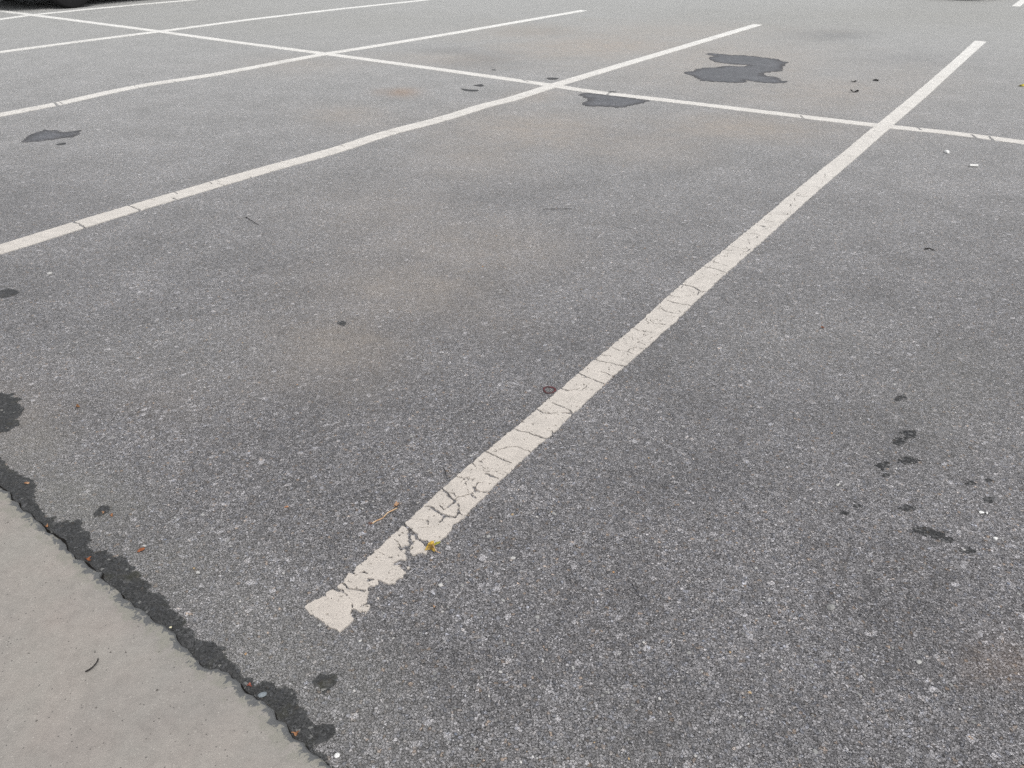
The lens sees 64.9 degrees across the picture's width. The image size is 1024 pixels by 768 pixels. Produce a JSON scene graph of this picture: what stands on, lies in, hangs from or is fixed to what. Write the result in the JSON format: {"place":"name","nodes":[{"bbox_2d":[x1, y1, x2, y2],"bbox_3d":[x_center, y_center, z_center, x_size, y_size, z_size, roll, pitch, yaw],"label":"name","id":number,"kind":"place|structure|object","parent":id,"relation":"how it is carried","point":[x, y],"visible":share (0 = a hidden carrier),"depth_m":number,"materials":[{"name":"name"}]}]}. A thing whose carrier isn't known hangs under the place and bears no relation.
{"place":"outdoors","nodes":[
{"label":"outdoors","id":0,"kind":"place"},
{"bbox_2d":[0,488,331,767],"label":"pavement","id":1,"kind":"structure","parent":0,"point":[146,691],"depth_m":1.42,"materials":[{"name":"concrete"}]},
{"bbox_2d":[0,0,1023,767],"bbox_3d":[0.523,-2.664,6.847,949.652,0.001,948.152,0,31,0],"label":"ground","id":2,"kind":"structure","parent":0,"point":[600,272],"depth_m":2.47,"materials":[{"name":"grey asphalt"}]},
{"bbox_2d":[0,288,18,297],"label":"wet stain","id":3,"kind":"object","parent":2,"relation":"on","point":[7,292],"visible":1,"depth_m":2.87,"materials":[{"name":"liquid"}]},
{"bbox_2d":[0,393,23,431],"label":"puddle","id":4,"kind":"object","parent":2,"relation":"on","point":[11,409],"visible":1,"depth_m":2.20,"materials":[{"name":"liquid"}]},
{"bbox_2d":[21,129,80,141],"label":"puddle","id":5,"kind":"object","parent":2,"relation":"on","point":[44,135],"visible":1,"depth_m":4.81,"materials":[{"name":"liquid"}]},
{"bbox_2d":[49,0,87,7],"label":"tyre","id":6,"kind":"object","parent":2,"relation":"on","point":[71,3],"visible":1,"depth_m":10.57,"materials":[{"name":"black rubber"}]},
{"bbox_2d":[0,0,191,19],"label":"parking line","id":7,"kind":"object","parent":2,"relation":"on","point":[89,9],"visible":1,"depth_m":10.49,"materials":[{"name":"paint"}]},
{"bbox_2d":[93,505,110,516],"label":"puddle","id":8,"kind":"object","parent":2,"relation":"on","point":[99,510],"visible":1,"depth_m":1.85,"materials":[{"name":"liquid"}]},
{"bbox_2d":[0,486,329,765],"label":"dirt joint","id":9,"kind":"object","parent":2,"relation":"on","point":[63,540],"visible":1,"depth_m":1.68,"materials":[{"name":"grey soil"}]},
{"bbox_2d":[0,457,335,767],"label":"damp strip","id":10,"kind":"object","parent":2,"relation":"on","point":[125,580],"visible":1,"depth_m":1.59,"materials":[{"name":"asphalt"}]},
{"bbox_2d":[0,0,426,52],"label":"parking line","id":11,"kind":"object","parent":2,"relation":"on","point":[41,46],"visible":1,"depth_m":8.96,"materials":[{"name":"paint"}]},
{"bbox_2d":[258,692,266,697],"bbox_3d":[-0.440,0.547,1.417,0.016,0.007,0.011,-16,34,-25],"label":"pebble","id":12,"kind":"object","parent":2,"relation":"on","point":[261,694],"visible":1,"depth_m":1.41,"materials":[{"name":"grey stone"}]},
{"bbox_2d":[0,10,585,116],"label":"parking line","id":13,"kind":"object","parent":2,"relation":"on","point":[49,105],"visible":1,"depth_m":6.76,"materials":[{"name":"paint"}]},
{"bbox_2d":[312,673,336,694],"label":"puddle","id":14,"kind":"object","parent":2,"relation":"on","point":[324,683],"visible":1,"depth_m":1.44,"materials":[{"name":"liquid"}]},
{"bbox_2d":[0,24,760,254],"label":"parking line","id":15,"kind":"object","parent":2,"relation":"on","point":[32,239],"visible":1,"depth_m":4.34,"materials":[{"name":"paint"}]},
{"bbox_2d":[368,501,398,523],"bbox_3d":[-0.291,0.296,1.836,0.019,0.011,0.097,24,38,34],"label":"leaf stalk","id":16,"kind":"object","parent":2,"relation":"on","point":[396,504],"visible":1,"depth_m":1.83,"materials":[{"name":"beige plant"}]},
{"bbox_2d":[425,541,439,552],"bbox_3d":[-0.168,0.350,1.738,0.036,0.012,0.026,6,31,10],"label":"fallen leaf","id":17,"kind":"object","parent":2,"relation":"on","point":[430,545],"visible":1,"depth_m":1.74,"materials":[{"name":"yellow plant"}]},
{"bbox_2d":[0,10,1023,143],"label":"parking line","id":18,"kind":"object","parent":2,"relation":"on","point":[994,138],"visible":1,"depth_m":6.08,"materials":[{"name":"paint"}]},
{"bbox_2d":[543,386,555,393],"bbox_3d":[0.109,0.017,2.320,0.039,0.002,0.042,0,31,0],"label":"rubber ring","id":19,"kind":"object","parent":2,"relation":"on","point":[554,388],"visible":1,"depth_m":2.32,"materials":[{"name":"black rubber"}]},
{"bbox_2d":[579,93,648,107],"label":"puddle","id":20,"kind":"object","parent":2,"relation":"on","point":[594,99],"visible":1,"depth_m":5.80,"materials":[{"name":"liquid"}]},
{"bbox_2d":[305,41,985,631],"bbox_3d":[2.302,-1.596,5.069,0.129,0.003,9.733,19,35,28],"label":"parking line","id":21,"kind":"object","parent":2,"relation":"on","point":[515,447],"visible":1,"depth_m":2.23,"materials":[{"name":"paint"}]},
{"bbox_2d":[684,53,788,82],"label":"puddle","id":22,"kind":"object","parent":2,"relation":"on","point":[756,68],"visible":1,"depth_m":6.92,"materials":[{"name":"liquid"}]},
{"bbox_2d":[827,604,834,610],"bbox_3d":[0.636,0.444,1.604,0.017,0.008,0.013,-14,34,-23],"label":"pebble","id":23,"kind":"object","parent":2,"relation":"on","point":[831,607],"visible":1,"depth_m":1.60,"materials":[{"name":"grey stone"}]},
{"bbox_2d":[854,501,862,507],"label":"oil stain","id":24,"kind":"object","parent":2,"relation":"on","point":[858,505],"visible":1,"depth_m":1.88,"materials":[{"name":"liquid"}]},
{"bbox_2d":[874,461,892,469],"bbox_3d":[0.930,0.205,2.017,0.054,0.001,0.027,-18,35,-28],"label":"oil stain","id":25,"kind":"object","parent":2,"relation":"on","point":[883,466],"visible":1,"depth_m":2.02,"materials":[{"name":"liquid"}]},
{"bbox_2d":[892,436,906,445],"bbox_3d":[1.018,0.149,2.113,0.029,0.001,0.051,26,39,36],"label":"oil stain","id":26,"kind":"object","parent":2,"relation":"on","point":[899,441],"visible":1,"depth_m":2.11,"materials":[{"name":"liquid"}]},
{"bbox_2d":[894,395,906,400],"bbox_3d":[1.109,0.041,2.297,0.049,0.001,0.026,-12,33,-20],"label":"oil stain","id":27,"kind":"object","parent":2,"relation":"on","point":[899,398],"visible":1,"depth_m":2.30,"materials":[{"name":"liquid"}]},
{"bbox_2d":[898,504,915,511],"bbox_3d":[0.918,0.290,1.873,0.050,0.001,0.026,-14,34,-23],"label":"oil stain","id":28,"kind":"object","parent":2,"relation":"on","point":[906,508],"visible":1,"depth_m":1.87,"materials":[{"name":"liquid"}]},
{"bbox_2d":[899,430,915,438],"bbox_3d":[1.058,0.133,2.140,0.050,0.001,0.038,-7,32,-13],"label":"oil stain","id":29,"kind":"object","parent":2,"relation":"on","point":[910,433],"visible":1,"depth_m":2.14,"materials":[{"name":"liquid"}]},
{"bbox_2d":[897,456,921,465],"bbox_3d":[1.002,0.193,2.038,0.064,0.001,0.038,-15,34,-24],"label":"oil stain","id":30,"kind":"object","parent":2,"relation":"on","point":[908,460],"visible":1,"depth_m":2.04,"materials":[{"name":"liquid"}]},
{"bbox_2d":[912,526,953,542],"bbox_3d":[0.942,0.335,1.799,0.086,0.001,0.041,16,34,25],"label":"oil stain","id":31,"kind":"object","parent":2,"relation":"on","point":[933,533],"visible":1,"depth_m":1.80,"materials":[{"name":"liquid"}]},
{"bbox_2d":[959,546,975,553],"bbox_3d":[0.990,0.364,1.750,0.040,0.001,0.024,-19,36,-29],"label":"oil stain","id":32,"kind":"object","parent":2,"relation":"on","point":[968,550],"visible":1,"depth_m":1.75,"materials":[{"name":"liquid"}]},
{"bbox_2d":[983,496,993,502],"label":"oil stain","id":33,"kind":"object","parent":2,"relation":"on","point":[988,499],"visible":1,"depth_m":1.91,"materials":[{"name":"liquid"}]},
{"bbox_2d":[1012,0,1023,6],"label":"parking line","id":34,"kind":"object","parent":2,"relation":"on","point":[1019,3],"visible":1,"depth_m":12.06,"materials":[{"name":"paint"}]}
]}

